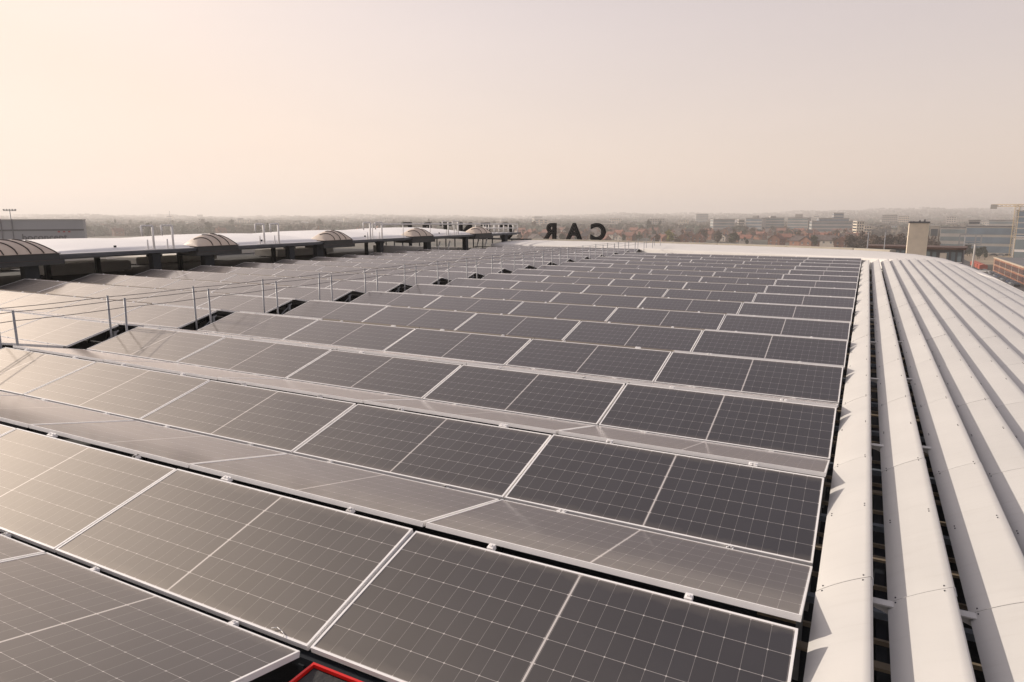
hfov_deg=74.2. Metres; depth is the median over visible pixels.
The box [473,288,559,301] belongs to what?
solar panel
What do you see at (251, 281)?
railing wire
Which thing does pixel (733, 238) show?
tree
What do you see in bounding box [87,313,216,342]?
mounting frame
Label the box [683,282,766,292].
solar panel
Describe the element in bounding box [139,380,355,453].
solar panel
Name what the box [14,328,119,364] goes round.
mounting frame
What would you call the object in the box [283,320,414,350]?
solar panel
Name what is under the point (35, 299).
solar panel
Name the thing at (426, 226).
sign letter
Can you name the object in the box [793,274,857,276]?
solar panel
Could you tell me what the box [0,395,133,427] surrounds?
solar panel
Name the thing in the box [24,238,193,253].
roof shell
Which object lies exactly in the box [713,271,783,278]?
solar panel
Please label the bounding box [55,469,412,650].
solar panel
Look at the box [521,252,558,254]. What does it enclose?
solar panel
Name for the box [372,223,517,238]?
guard rail
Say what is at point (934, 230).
office building
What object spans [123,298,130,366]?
railing post
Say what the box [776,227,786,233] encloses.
house
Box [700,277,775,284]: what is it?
solar panel
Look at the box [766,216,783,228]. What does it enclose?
office building
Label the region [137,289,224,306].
solar panel
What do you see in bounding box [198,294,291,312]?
solar panel
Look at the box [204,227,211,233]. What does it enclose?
tree
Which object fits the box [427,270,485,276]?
solar panel
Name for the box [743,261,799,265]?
solar panel
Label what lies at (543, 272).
solar panel
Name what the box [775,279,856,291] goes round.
solar panel
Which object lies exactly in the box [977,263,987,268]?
red stall
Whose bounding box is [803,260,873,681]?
louvre
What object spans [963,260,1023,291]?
street
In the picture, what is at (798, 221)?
office building
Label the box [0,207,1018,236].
woods
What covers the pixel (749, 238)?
house
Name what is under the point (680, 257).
solar panel
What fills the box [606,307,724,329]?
solar panel
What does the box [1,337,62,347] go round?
solar panel
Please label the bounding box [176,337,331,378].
solar panel
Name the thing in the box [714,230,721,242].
tree
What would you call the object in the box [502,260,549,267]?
solar panel
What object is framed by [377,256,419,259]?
solar panel
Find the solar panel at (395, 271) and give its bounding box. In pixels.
[363,268,420,275]
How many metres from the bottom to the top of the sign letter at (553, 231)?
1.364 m
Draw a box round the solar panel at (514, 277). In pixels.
[481,273,547,281]
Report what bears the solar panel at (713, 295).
on the mounting frame
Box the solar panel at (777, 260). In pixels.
[751,258,803,261]
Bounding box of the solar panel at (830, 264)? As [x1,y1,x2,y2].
[800,262,860,267]
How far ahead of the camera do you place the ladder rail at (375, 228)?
37.08 m
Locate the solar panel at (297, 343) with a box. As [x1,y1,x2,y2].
[232,336,365,349]
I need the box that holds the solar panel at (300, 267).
[273,264,324,270]
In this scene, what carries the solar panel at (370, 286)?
on the mounting frame at (398, 287)
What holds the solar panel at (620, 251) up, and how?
on the mounting frame
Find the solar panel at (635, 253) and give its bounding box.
[623,252,666,255]
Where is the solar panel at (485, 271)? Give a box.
[446,266,502,276]
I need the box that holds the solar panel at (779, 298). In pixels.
[753,293,854,309]
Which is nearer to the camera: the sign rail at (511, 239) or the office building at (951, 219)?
the sign rail at (511, 239)
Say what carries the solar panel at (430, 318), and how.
on the mounting frame
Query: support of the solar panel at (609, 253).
on the mounting frame
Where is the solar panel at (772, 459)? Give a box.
[558,425,829,476]
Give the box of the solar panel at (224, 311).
[152,303,237,312]
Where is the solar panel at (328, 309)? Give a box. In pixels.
[283,300,386,321]
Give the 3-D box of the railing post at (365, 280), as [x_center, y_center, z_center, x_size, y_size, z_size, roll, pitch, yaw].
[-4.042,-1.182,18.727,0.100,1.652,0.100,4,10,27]
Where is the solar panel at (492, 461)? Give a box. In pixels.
[293,404,551,499]
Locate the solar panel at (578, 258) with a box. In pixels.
[541,255,585,261]
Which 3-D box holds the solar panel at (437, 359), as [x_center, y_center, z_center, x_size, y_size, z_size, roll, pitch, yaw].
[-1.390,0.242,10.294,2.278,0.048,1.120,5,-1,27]
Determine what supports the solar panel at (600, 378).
on the mounting frame at (565, 376)
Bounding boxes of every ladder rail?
[140,225,174,249]
[254,223,279,244]
[362,222,382,239]
[442,221,458,235]
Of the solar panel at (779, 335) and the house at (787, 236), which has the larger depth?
the house at (787, 236)
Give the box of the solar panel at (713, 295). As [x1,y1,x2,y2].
[663,289,755,301]
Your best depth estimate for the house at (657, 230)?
830.90 m
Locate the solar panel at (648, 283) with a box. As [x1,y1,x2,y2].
[609,279,686,288]
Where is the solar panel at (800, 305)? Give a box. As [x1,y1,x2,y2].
[744,302,852,313]
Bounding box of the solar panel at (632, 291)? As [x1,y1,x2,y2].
[582,285,667,296]
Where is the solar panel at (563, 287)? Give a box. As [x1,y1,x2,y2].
[510,281,589,292]
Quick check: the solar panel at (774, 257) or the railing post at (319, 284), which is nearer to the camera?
the railing post at (319, 284)
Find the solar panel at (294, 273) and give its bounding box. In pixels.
[272,270,331,277]
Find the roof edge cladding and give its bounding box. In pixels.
[491,240,1022,291]
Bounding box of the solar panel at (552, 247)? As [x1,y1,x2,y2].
[534,246,567,248]
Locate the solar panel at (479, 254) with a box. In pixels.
[464,253,503,255]
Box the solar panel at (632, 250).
[601,248,636,251]
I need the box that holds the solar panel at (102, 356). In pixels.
[13,345,165,361]
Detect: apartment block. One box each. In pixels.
[237,220,249,222]
[382,218,392,222]
[532,219,547,225]
[610,219,620,223]
[678,220,688,224]
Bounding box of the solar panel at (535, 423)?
[364,399,594,433]
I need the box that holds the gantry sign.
[958,234,982,267]
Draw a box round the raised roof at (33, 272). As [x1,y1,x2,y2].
[20,232,520,279]
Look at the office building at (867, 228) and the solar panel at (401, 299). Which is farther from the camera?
the office building at (867, 228)
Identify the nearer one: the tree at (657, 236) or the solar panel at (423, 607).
the solar panel at (423, 607)
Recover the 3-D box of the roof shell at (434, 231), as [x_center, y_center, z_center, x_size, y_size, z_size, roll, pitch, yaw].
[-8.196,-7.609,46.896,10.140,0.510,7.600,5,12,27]
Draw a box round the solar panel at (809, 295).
[762,293,854,303]
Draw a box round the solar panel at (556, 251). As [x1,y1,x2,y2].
[538,250,574,252]
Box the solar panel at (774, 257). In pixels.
[758,256,807,259]
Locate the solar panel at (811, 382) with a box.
[654,352,842,403]
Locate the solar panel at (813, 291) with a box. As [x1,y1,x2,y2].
[765,286,855,296]
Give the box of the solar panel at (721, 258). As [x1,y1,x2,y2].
[702,257,751,260]
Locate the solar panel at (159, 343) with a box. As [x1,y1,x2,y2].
[87,327,224,362]
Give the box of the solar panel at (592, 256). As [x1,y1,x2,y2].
[559,253,601,258]
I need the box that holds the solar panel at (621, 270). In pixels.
[591,267,651,273]
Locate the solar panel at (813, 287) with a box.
[768,285,856,289]
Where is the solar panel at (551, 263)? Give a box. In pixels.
[516,260,558,264]
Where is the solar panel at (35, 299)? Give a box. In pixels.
[0,293,85,312]
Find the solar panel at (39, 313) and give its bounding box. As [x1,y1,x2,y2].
[2,309,101,319]
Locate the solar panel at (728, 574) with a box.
[426,499,812,621]
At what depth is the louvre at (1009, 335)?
13.08 m
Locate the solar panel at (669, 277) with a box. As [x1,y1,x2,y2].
[631,274,701,281]
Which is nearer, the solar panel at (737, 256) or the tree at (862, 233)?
the solar panel at (737, 256)
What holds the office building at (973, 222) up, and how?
on the ground
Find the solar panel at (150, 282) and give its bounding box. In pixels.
[113,276,180,287]
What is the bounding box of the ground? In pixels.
[0,209,1023,286]
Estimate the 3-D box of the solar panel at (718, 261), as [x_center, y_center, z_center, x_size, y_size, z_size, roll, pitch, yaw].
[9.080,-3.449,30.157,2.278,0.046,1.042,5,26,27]
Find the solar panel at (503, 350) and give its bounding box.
[384,328,530,365]
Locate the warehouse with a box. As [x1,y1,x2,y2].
[0,219,86,239]
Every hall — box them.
[866,244,905,252]
[926,245,967,263]
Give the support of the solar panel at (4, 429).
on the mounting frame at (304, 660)
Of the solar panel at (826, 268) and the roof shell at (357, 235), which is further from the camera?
the roof shell at (357, 235)
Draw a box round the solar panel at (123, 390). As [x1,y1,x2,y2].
[24,362,209,420]
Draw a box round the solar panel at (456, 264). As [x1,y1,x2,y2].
[429,261,477,266]
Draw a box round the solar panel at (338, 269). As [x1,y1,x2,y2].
[316,266,370,272]
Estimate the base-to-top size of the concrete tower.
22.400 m
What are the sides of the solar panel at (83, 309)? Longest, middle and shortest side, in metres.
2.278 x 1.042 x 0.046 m
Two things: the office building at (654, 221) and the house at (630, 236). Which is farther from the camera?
the office building at (654, 221)
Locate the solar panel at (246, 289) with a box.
[212,283,288,295]
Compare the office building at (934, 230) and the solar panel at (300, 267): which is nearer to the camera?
the solar panel at (300, 267)
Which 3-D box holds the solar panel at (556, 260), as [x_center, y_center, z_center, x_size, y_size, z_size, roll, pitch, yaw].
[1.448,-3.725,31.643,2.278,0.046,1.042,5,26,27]
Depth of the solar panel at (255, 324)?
13.24 m
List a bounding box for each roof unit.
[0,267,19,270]
[39,259,130,275]
[106,253,216,264]
[254,247,333,256]
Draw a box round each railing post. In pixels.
[11,310,18,348]
[106,295,112,338]
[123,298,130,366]
[192,286,197,330]
[207,289,211,323]
[262,279,264,312]
[275,281,278,313]
[318,273,319,299]
[330,275,332,300]
[364,268,365,292]
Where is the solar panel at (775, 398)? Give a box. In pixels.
[630,381,838,407]
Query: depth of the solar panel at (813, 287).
19.05 m
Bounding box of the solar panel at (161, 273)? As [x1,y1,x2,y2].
[134,269,189,277]
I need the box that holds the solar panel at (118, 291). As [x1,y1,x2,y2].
[85,286,164,301]
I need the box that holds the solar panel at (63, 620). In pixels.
[0,552,299,681]
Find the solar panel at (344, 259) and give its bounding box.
[310,257,352,261]
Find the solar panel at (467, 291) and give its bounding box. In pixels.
[403,284,483,296]
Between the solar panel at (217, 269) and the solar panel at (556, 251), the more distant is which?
the solar panel at (556, 251)
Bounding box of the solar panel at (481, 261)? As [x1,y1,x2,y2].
[456,259,500,262]
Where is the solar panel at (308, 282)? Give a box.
[272,277,339,287]
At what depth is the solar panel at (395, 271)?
25.22 m
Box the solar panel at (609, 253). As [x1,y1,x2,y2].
[576,251,613,256]
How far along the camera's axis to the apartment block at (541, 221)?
1151.50 m
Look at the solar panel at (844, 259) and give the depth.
32.09 m
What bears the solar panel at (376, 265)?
on the mounting frame
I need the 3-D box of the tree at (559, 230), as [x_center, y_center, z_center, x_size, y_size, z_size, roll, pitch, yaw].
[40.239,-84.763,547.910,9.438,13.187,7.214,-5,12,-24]
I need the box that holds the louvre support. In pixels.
[757,269,982,681]
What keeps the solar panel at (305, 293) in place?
on the mounting frame at (348, 299)
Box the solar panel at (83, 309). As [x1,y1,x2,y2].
[48,298,145,319]
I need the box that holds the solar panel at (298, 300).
[235,294,308,302]
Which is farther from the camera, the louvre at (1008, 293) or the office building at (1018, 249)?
the office building at (1018, 249)
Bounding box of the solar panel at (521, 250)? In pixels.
[503,249,538,251]
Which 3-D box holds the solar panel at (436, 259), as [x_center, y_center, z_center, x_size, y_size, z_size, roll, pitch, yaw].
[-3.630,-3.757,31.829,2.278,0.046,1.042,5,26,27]
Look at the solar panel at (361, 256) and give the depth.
34.12 m
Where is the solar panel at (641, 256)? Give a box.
[610,254,654,257]
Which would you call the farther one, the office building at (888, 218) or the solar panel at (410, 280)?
the office building at (888, 218)
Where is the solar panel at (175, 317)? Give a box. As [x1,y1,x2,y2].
[111,304,216,328]
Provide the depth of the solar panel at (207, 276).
23.47 m
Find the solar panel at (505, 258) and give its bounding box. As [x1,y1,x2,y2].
[480,256,524,259]
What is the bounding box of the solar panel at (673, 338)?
[564,321,702,351]
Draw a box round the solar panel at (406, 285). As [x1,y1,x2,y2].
[348,280,413,287]
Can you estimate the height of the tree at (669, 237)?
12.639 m
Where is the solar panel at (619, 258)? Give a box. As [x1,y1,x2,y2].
[596,257,642,260]
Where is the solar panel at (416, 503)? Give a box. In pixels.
[190,454,498,526]
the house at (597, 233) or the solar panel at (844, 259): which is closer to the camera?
the solar panel at (844, 259)
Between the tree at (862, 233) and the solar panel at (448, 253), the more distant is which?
the tree at (862, 233)
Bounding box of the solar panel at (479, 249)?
[470,248,503,250]
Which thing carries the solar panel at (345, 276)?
on the mounting frame at (407, 288)
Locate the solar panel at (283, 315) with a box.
[240,311,322,319]
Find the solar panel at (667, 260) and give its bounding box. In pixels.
[641,258,691,261]
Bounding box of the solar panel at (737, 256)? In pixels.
[710,255,757,257]
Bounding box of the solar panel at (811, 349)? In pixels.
[692,330,847,368]
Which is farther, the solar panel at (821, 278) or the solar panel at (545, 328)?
the solar panel at (821, 278)
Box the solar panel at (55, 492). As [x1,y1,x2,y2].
[0,428,175,552]
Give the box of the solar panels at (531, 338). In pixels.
[0,246,808,353]
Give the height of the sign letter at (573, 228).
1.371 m
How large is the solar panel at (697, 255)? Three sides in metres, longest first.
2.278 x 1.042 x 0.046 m
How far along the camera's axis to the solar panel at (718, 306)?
15.92 m
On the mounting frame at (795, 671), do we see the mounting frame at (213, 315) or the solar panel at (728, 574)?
the solar panel at (728, 574)
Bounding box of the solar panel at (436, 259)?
[416,257,457,261]
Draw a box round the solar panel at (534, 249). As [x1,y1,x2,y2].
[519,248,551,249]
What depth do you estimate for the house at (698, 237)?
568.93 m
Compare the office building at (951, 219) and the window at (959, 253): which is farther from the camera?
the office building at (951, 219)
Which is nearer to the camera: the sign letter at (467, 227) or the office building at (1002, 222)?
the sign letter at (467, 227)
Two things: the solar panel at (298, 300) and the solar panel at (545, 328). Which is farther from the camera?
the solar panel at (298, 300)
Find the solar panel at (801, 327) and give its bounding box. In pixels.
[718,315,849,339]
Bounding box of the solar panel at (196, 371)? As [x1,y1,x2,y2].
[104,360,280,379]
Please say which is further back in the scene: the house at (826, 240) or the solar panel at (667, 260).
the house at (826, 240)
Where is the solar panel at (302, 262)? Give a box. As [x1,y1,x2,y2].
[275,259,319,264]
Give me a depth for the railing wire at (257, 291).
14.33 m
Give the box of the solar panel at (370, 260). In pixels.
[346,258,390,262]
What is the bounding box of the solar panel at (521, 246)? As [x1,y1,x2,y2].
[503,246,535,247]
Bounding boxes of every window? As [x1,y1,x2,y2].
[951,252,954,260]
[957,252,961,261]
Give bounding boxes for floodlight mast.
[3,209,15,218]
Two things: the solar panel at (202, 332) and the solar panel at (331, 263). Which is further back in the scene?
the solar panel at (331, 263)
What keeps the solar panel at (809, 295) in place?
on the mounting frame
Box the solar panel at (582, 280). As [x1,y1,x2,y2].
[542,276,613,284]
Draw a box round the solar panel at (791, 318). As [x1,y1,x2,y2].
[727,313,850,327]
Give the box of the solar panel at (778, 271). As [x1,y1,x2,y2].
[725,268,789,273]
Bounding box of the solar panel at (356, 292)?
[293,286,366,294]
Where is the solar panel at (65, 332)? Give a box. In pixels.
[0,316,118,347]
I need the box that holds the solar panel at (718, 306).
[638,297,741,313]
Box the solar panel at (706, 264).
[678,262,735,266]
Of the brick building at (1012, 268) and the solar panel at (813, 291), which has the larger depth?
the brick building at (1012, 268)
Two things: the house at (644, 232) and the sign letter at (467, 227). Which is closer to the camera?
the sign letter at (467, 227)
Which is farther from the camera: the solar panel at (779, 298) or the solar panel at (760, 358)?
the solar panel at (779, 298)
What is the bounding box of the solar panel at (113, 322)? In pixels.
[53,315,171,327]
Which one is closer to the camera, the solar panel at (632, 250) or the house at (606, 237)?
the solar panel at (632, 250)
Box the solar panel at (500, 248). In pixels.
[486,247,519,248]
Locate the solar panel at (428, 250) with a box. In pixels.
[417,249,450,251]
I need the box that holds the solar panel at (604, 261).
[578,259,628,263]
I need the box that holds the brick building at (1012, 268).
[993,257,1023,283]
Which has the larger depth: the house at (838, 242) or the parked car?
the house at (838, 242)
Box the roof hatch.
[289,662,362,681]
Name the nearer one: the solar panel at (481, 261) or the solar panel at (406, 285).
the solar panel at (406, 285)
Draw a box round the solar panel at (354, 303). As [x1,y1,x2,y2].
[314,300,390,306]
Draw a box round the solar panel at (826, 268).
[795,266,859,271]
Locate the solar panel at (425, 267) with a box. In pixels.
[398,264,451,270]
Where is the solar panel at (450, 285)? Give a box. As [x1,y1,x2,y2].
[421,284,485,287]
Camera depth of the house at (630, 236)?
621.13 m
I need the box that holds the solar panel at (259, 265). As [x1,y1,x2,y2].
[234,262,281,268]
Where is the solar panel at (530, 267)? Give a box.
[493,263,537,268]
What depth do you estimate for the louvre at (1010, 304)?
16.92 m
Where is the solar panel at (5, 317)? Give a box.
[0,309,45,332]
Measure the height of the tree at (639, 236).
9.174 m
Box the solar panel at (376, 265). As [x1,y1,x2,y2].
[354,263,403,268]
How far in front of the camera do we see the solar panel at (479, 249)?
40.60 m
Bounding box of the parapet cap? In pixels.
[532,239,895,251]
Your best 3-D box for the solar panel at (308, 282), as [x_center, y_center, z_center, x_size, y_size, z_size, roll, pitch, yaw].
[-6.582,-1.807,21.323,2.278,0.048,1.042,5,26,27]
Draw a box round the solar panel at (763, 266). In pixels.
[735,264,795,269]
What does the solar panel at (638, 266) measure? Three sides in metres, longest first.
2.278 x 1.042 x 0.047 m
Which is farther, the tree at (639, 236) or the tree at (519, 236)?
the tree at (639, 236)
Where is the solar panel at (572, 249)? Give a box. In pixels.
[553,249,589,250]
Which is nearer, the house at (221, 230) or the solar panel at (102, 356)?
the solar panel at (102, 356)
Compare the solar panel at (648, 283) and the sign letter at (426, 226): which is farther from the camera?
the sign letter at (426, 226)
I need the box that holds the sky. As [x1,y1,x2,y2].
[0,0,1023,216]
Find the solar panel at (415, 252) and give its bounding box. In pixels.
[394,251,429,253]
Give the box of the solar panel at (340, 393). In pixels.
[218,377,413,402]
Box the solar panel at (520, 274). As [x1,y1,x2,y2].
[492,273,549,275]
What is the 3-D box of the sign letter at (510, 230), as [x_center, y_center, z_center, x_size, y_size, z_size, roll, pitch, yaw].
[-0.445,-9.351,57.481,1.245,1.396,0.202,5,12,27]
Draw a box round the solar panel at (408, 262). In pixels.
[387,260,434,264]
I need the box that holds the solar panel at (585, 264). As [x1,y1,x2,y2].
[559,262,612,266]
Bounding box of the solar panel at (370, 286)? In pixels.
[326,280,400,291]
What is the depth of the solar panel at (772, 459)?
6.12 m
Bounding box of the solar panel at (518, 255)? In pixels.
[502,254,542,257]
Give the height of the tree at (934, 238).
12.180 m
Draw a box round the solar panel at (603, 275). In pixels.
[569,271,634,278]
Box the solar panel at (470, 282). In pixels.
[446,278,518,288]
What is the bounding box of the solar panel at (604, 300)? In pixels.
[551,292,645,307]
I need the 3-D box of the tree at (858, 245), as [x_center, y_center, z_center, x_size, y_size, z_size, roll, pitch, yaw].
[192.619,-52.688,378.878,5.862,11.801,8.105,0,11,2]
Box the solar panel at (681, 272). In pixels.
[649,269,714,275]
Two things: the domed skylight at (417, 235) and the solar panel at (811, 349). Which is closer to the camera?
the solar panel at (811, 349)
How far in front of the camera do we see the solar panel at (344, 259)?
32.16 m
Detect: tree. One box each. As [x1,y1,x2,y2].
[86,225,90,236]
[144,223,150,235]
[204,221,211,227]
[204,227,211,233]
[254,225,260,232]
[265,223,269,231]
[517,229,524,238]
[557,228,566,238]
[636,231,642,240]
[646,221,651,228]
[652,234,660,240]
[665,229,674,241]
[699,228,708,237]
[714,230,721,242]
[728,232,738,243]
[749,228,755,236]
[811,235,817,244]
[843,234,857,247]
[853,236,861,247]
[858,231,865,242]
[858,233,876,247]
[862,238,869,247]
[868,234,880,243]
[869,236,884,243]
[884,234,894,244]
[895,234,906,244]
[898,233,906,244]
[928,240,938,244]
[931,235,940,245]
[975,248,981,258]
[983,249,987,259]
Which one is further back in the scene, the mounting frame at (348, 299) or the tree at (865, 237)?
the tree at (865, 237)
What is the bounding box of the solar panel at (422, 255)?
[405,254,443,257]
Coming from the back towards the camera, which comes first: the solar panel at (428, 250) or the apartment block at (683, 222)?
the apartment block at (683, 222)
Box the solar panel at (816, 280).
[778,279,857,284]
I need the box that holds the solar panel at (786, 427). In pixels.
[599,383,835,459]
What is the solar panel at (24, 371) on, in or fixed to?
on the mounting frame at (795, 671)
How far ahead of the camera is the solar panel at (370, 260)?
31.15 m
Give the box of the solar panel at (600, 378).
[467,363,644,383]
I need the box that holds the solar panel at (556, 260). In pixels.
[522,257,568,264]
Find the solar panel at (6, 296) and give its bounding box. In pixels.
[0,290,32,303]
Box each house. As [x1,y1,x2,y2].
[111,227,124,235]
[214,227,227,232]
[521,230,530,238]
[527,232,542,238]
[580,232,587,239]
[581,229,590,238]
[588,230,600,236]
[599,234,610,239]
[606,231,616,238]
[614,233,625,240]
[615,229,624,233]
[624,231,636,240]
[629,226,638,232]
[636,228,648,237]
[649,227,659,234]
[654,234,668,241]
[677,233,688,241]
[682,228,692,233]
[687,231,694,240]
[692,232,703,242]
[705,229,714,239]
[720,233,728,241]
[721,227,729,234]
[739,233,752,243]
[754,231,767,239]
[762,228,771,235]
[768,233,785,244]
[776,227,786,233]
[781,232,791,242]
[789,234,806,245]
[798,235,820,245]
[800,229,812,233]
[819,234,838,246]
[833,235,847,246]
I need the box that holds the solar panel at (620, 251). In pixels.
[589,249,627,253]
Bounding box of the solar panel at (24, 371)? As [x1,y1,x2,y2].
[0,347,94,395]
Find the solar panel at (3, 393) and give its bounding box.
[0,391,15,394]
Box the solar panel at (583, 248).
[567,247,600,249]
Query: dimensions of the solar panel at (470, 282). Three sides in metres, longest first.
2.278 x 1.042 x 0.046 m
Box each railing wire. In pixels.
[0,238,653,308]
[0,239,656,313]
[0,241,658,322]
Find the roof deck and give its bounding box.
[0,248,985,681]
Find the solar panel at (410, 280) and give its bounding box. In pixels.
[374,275,440,287]
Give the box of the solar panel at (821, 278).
[782,274,857,281]
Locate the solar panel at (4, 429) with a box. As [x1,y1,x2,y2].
[0,424,15,435]
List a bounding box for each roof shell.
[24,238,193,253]
[122,233,320,245]
[253,230,405,239]
[351,227,469,235]
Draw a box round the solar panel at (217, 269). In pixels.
[188,265,240,272]
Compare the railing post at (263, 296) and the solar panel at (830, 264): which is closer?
the railing post at (263, 296)
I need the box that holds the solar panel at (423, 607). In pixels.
[310,531,797,681]
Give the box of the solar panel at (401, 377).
[286,350,461,399]
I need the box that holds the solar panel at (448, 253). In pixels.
[428,252,465,254]
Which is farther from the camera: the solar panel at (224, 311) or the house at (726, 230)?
the house at (726, 230)
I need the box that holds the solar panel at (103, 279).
[70,274,134,284]
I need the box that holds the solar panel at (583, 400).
[423,365,624,425]
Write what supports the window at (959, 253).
in the hall at (954, 253)
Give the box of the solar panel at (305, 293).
[270,286,351,300]
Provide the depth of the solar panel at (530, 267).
28.43 m
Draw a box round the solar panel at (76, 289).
[37,282,112,296]
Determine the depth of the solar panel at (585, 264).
28.64 m
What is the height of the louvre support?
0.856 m
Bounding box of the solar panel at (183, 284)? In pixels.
[161,280,230,291]
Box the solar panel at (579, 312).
[510,301,616,320]
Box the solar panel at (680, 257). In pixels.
[654,256,701,258]
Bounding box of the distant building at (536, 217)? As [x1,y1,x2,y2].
[532,216,541,218]
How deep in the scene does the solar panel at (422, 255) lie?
34.98 m
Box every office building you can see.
[647,219,664,224]
[695,214,707,222]
[710,219,734,229]
[737,219,744,225]
[746,216,765,229]
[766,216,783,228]
[787,214,810,229]
[809,221,852,232]
[817,218,848,220]
[832,213,843,217]
[852,221,864,232]
[864,225,871,233]
[882,215,897,222]
[898,216,909,222]
[929,225,939,240]
[939,227,965,245]
[946,216,956,222]
[964,225,1014,253]
[968,220,980,224]
[989,220,1014,225]
[1011,210,1023,255]
[1011,236,1023,257]
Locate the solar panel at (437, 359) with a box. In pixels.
[338,348,501,364]
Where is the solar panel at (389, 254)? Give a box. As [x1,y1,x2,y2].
[369,252,405,255]
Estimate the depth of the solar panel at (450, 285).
19.48 m
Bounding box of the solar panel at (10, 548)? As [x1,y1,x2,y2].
[0,532,44,561]
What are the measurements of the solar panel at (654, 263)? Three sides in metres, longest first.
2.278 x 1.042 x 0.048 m
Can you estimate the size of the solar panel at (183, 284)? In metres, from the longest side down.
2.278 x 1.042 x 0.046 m
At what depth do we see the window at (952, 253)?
145.86 m
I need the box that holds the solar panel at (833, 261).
[805,260,860,266]
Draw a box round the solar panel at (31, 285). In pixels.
[0,279,66,291]
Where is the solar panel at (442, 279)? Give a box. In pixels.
[387,274,452,281]
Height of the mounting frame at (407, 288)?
1.023 m
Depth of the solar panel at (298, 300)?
16.98 m
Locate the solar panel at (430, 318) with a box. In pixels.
[363,306,476,329]
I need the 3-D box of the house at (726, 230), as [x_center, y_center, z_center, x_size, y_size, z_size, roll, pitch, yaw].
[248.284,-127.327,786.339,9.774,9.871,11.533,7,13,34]
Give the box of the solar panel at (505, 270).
[454,266,513,272]
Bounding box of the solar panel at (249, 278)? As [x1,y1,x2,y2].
[223,274,285,283]
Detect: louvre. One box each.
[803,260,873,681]
[871,259,975,681]
[881,259,1023,681]
[890,259,1023,555]
[899,258,1023,448]
[908,258,1023,392]
[917,259,1023,358]
[927,259,1023,335]
[942,263,1023,318]
[959,268,1023,305]
[979,274,1023,297]
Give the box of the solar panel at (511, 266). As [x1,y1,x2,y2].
[475,263,528,270]
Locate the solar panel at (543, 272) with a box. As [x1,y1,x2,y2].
[511,269,572,275]
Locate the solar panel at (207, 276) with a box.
[177,272,236,280]
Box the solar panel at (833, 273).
[789,270,858,279]
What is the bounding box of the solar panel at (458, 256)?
[440,255,482,258]
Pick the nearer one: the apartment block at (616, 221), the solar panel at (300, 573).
the solar panel at (300, 573)
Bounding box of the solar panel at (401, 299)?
[351,291,440,307]
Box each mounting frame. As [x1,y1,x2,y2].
[0,532,384,681]
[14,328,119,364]
[25,427,810,680]
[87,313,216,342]
[87,359,826,543]
[193,302,291,329]
[206,293,351,322]
[231,337,836,468]
[286,286,399,307]
[392,280,439,289]
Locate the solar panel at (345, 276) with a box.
[323,272,380,280]
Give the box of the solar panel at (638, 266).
[611,264,666,268]
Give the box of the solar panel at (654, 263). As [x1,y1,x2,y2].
[627,261,679,265]
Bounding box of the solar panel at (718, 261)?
[691,259,743,263]
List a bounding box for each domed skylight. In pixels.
[0,239,64,267]
[176,233,241,255]
[305,230,354,247]
[395,228,434,242]
[460,226,492,238]
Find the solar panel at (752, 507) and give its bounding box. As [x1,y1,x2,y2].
[505,434,823,565]
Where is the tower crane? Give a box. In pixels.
[990,204,1023,257]
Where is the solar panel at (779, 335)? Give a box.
[705,329,847,344]
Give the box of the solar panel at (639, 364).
[505,339,670,381]
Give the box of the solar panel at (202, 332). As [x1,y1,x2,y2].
[144,326,266,338]
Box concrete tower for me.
[906,219,929,255]
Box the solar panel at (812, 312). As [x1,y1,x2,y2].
[738,303,852,320]
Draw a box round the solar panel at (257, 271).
[229,268,282,275]
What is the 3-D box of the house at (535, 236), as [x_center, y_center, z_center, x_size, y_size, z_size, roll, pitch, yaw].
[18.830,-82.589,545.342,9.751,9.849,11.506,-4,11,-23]
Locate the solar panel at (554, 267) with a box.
[537,265,594,270]
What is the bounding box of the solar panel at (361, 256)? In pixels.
[340,255,380,258]
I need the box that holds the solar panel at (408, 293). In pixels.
[372,291,443,295]
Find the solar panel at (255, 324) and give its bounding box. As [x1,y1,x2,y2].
[197,312,317,339]
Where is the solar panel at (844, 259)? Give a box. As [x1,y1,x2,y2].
[808,257,860,260]
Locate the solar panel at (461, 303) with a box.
[425,296,523,313]
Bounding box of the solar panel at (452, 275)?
[412,270,474,279]
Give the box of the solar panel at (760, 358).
[674,350,843,369]
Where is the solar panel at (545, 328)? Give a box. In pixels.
[456,313,580,339]
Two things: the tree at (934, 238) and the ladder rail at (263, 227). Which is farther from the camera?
the tree at (934, 238)
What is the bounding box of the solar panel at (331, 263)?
[313,261,359,266]
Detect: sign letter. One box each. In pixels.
[423,222,431,227]
[459,222,471,231]
[500,225,513,238]
[544,223,556,238]
[566,223,581,239]
[590,223,605,239]
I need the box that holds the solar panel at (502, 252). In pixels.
[484,251,521,253]
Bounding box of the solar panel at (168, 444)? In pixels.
[29,420,286,467]
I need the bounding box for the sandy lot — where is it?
[964,253,1010,264]
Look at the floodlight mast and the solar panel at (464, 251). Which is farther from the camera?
the floodlight mast
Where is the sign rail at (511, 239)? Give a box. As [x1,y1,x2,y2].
[386,238,576,247]
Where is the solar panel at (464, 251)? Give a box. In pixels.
[450,250,485,252]
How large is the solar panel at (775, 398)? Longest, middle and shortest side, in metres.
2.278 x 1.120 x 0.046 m
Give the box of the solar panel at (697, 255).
[666,253,710,256]
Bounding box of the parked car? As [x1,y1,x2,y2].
[1011,282,1019,286]
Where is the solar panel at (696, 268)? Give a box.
[665,265,725,271]
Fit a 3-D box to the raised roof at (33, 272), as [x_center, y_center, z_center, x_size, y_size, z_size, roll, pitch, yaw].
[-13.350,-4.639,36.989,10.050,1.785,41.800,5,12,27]
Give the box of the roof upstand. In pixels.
[65,245,469,260]

